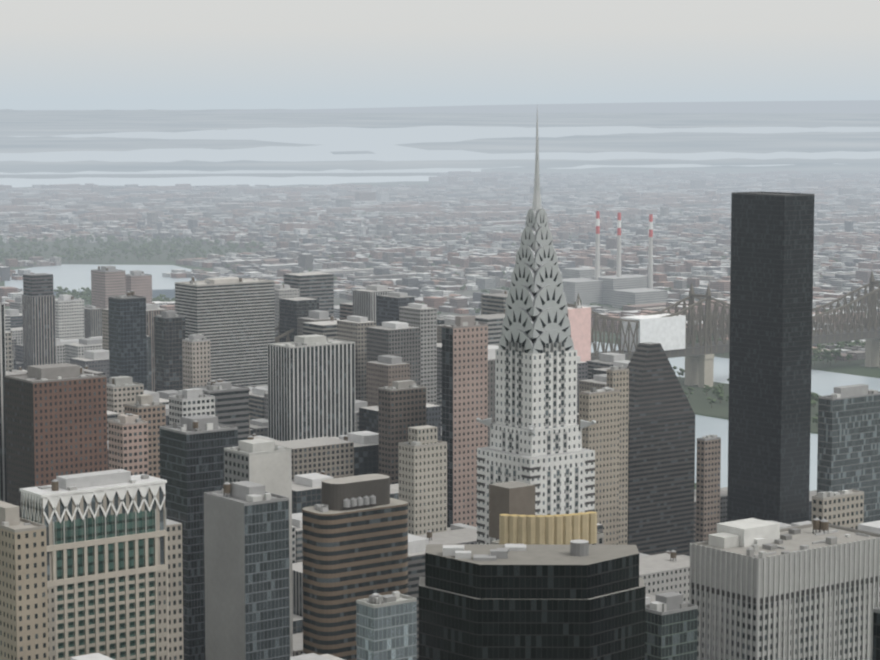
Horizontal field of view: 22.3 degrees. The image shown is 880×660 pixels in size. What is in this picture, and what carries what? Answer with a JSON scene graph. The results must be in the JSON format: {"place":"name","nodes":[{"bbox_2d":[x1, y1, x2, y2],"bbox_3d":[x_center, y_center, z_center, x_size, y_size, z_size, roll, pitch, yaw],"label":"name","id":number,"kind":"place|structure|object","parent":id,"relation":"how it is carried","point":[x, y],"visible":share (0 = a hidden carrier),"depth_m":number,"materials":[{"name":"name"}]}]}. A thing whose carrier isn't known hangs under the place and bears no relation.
{"place":"outdoors","nodes":[
{"label":"outdoors","id":0,"kind":"place"},
{"bbox_2d":[5,264,195,298],"bbox_3d":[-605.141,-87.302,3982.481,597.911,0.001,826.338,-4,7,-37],"label":"river","id":1,"kind":"structure","parent":0,"point":[70,277],"depth_m":4106.90,"materials":[{"name":"liquid"}]},
{"bbox_2d":[0,136,315,152],"bbox_3d":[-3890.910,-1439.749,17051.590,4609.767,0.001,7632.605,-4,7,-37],"label":"land","id":2,"kind":"structure","parent":0,"point":[31,144],"depth_m":15872.08,"materials":[{"name":"grey"}]},
{"bbox_2d":[92,128,226,132],"bbox_3d":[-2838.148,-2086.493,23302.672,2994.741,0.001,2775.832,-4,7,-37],"label":"land","id":3,"kind":"structure","parent":0,"point":[149,130],"depth_m":22888.23,"materials":[{"name":"grey"}]},
{"bbox_2d":[0,176,433,186],"bbox_3d":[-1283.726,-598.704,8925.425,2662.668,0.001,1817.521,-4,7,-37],"label":"water","id":4,"kind":"structure","parent":0,"point":[223,180],"depth_m":8884.05,"materials":[{"name":"grey liquid"}]},
{"bbox_2d":[331,151,374,153],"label":"land","id":5,"kind":"structure","parent":0,"point":[354,152],"depth_m":13506.26,"materials":[{"name":"grey"}]},
{"bbox_2d":[55,296,817,433],"bbox_3d":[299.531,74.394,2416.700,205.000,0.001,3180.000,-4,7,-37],"label":"roosevelt island","id":6,"kind":"structure","parent":0,"point":[86,303],"depth_m":2303.66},
{"bbox_2d":[0,126,879,174],"bbox_3d":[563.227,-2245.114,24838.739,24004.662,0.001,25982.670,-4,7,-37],"label":"water","id":7,"kind":"structure","parent":0,"point":[381,144],"depth_m":13775.48,"materials":[{"name":"grey liquid"}]},
{"bbox_2d":[0,109,879,135],"bbox_3d":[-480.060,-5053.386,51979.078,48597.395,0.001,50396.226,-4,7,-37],"label":"land","id":8,"kind":"structure","parent":0,"point":[32,123],"depth_m":33449.84,"materials":[{"name":"grey"}]},
{"bbox_2d":[0,158,879,172],"bbox_3d":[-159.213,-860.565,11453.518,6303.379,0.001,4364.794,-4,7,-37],"label":"land","id":9,"kind":"structure","parent":0,"point":[65,167],"depth_m":11038.28,"materials":[{"name":"grey"}]},
{"bbox_2d":[0,110,879,489],"bbox_3d":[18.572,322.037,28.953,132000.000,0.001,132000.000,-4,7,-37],"label":"ground","id":10,"kind":"structure","parent":0,"point":[862,370],"depth_m":8577.23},
{"bbox_2d":[0,241,262,264],"bbox_3d":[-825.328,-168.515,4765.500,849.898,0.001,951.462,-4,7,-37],"label":"randalls park","id":11,"kind":"structure","parent":10,"relation":"on","point":[49,252],"depth_m":4718.65,"materials":[{"name":"green plant"}]},
{"bbox_2d":[0,207,876,425],"bbox_3d":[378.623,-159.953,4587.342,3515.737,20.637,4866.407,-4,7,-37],"label":"trees","id":12,"kind":"object","parent":10,"relation":"on","point":[145,250],"visible":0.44,"depth_m":4574.10,"materials":[{"name":"green plant"}]},
{"bbox_2d":[0,191,879,659],"bbox_3d":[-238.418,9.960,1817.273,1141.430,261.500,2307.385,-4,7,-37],"label":"skyscrapers","id":13,"kind":"structure","parent":10,"relation":"on","point":[160,541],"depth_m":1003.33,"materials":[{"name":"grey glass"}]},
{"bbox_2d":[0,170,879,659],"bbox_3d":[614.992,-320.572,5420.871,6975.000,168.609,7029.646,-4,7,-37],"label":"city blocks","id":14,"kind":"structure","parent":10,"relation":"on","point":[388,326],"depth_m":4457.96,"materials":[{"name":"grey concrete"}]},
{"bbox_2d":[476,106,595,543],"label":"skyscraper","id":15,"kind":"structure","parent":10,"relation":"on","point":[535,434],"depth_m":923.45,"materials":[{"name":"metal"}]},
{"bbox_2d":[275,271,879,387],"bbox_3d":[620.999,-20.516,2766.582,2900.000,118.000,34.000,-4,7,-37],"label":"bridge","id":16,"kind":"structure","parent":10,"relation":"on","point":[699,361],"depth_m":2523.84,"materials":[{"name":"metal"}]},
{"bbox_2d":[567,298,685,361],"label":"bridge wrap","id":17,"kind":"object","parent":16,"relation":"on","point":[667,333],"visible":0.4,"depth_m":2449.68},
{"bbox_2d":[561,267,667,307],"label":"power plant","id":18,"kind":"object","parent":10,"relation":"on","point":[618,292],"visible":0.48,"depth_m":3522.20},
{"bbox_2d":[595,211,652,288],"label":"smokestacks","id":19,"kind":"object","parent":10,"relation":"on","point":[618,266],"visible":0.58,"depth_m":3548.58,"materials":[{"name":"concrete"}]},
{"bbox_2d":[714,352,864,368],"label":"queensbridge park","id":20,"kind":"structure","parent":10,"relation":"on","point":[819,364],"depth_m":2750.09,"materials":[{"name":"green plant"}]},
{"bbox_2d":[0,0,879,109],"label":"sky","id":21,"kind":"structure","parent":0,"point":[55,54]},
{"bbox_2d":[54,289,879,490],"bbox_3d":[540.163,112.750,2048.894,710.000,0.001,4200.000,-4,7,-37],"label":"river","id":22,"kind":"structure","parent":0,"point":[824,383],"depth_m":2504.81,"materials":[{"name":"liquid"}]},
{"bbox_2d":[194,100,879,112],"bbox_3d":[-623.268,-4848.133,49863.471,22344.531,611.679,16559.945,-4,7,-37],"label":"hills","id":23,"kind":"structure","parent":0,"point":[858,106],"depth_m":51514.65,"materials":[{"name":"grey"}]},
{"bbox_2d":[397,132,879,153],"bbox_3d":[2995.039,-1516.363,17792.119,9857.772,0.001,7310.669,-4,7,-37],"label":"land","id":24,"kind":"structure","parent":0,"point":[700,142],"depth_m":16227.39,"materials":[{"name":"grey"}]},
{"bbox_2d":[481,163,879,173],"bbox_3d":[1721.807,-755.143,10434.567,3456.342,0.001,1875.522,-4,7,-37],"label":"land","id":25,"kind":"structure","parent":0,"point":[830,168],"depth_m":10257.31,"materials":[{"name":"grey"}]},
{"bbox_2d":[677,377,817,432],"bbox_3d":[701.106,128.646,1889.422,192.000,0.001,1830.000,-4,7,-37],"label":"island lawn","id":26,"kind":"structure","parent":0,"point":[699,401],"depth_m":2377.06,"materials":[{"name":"green plant"}]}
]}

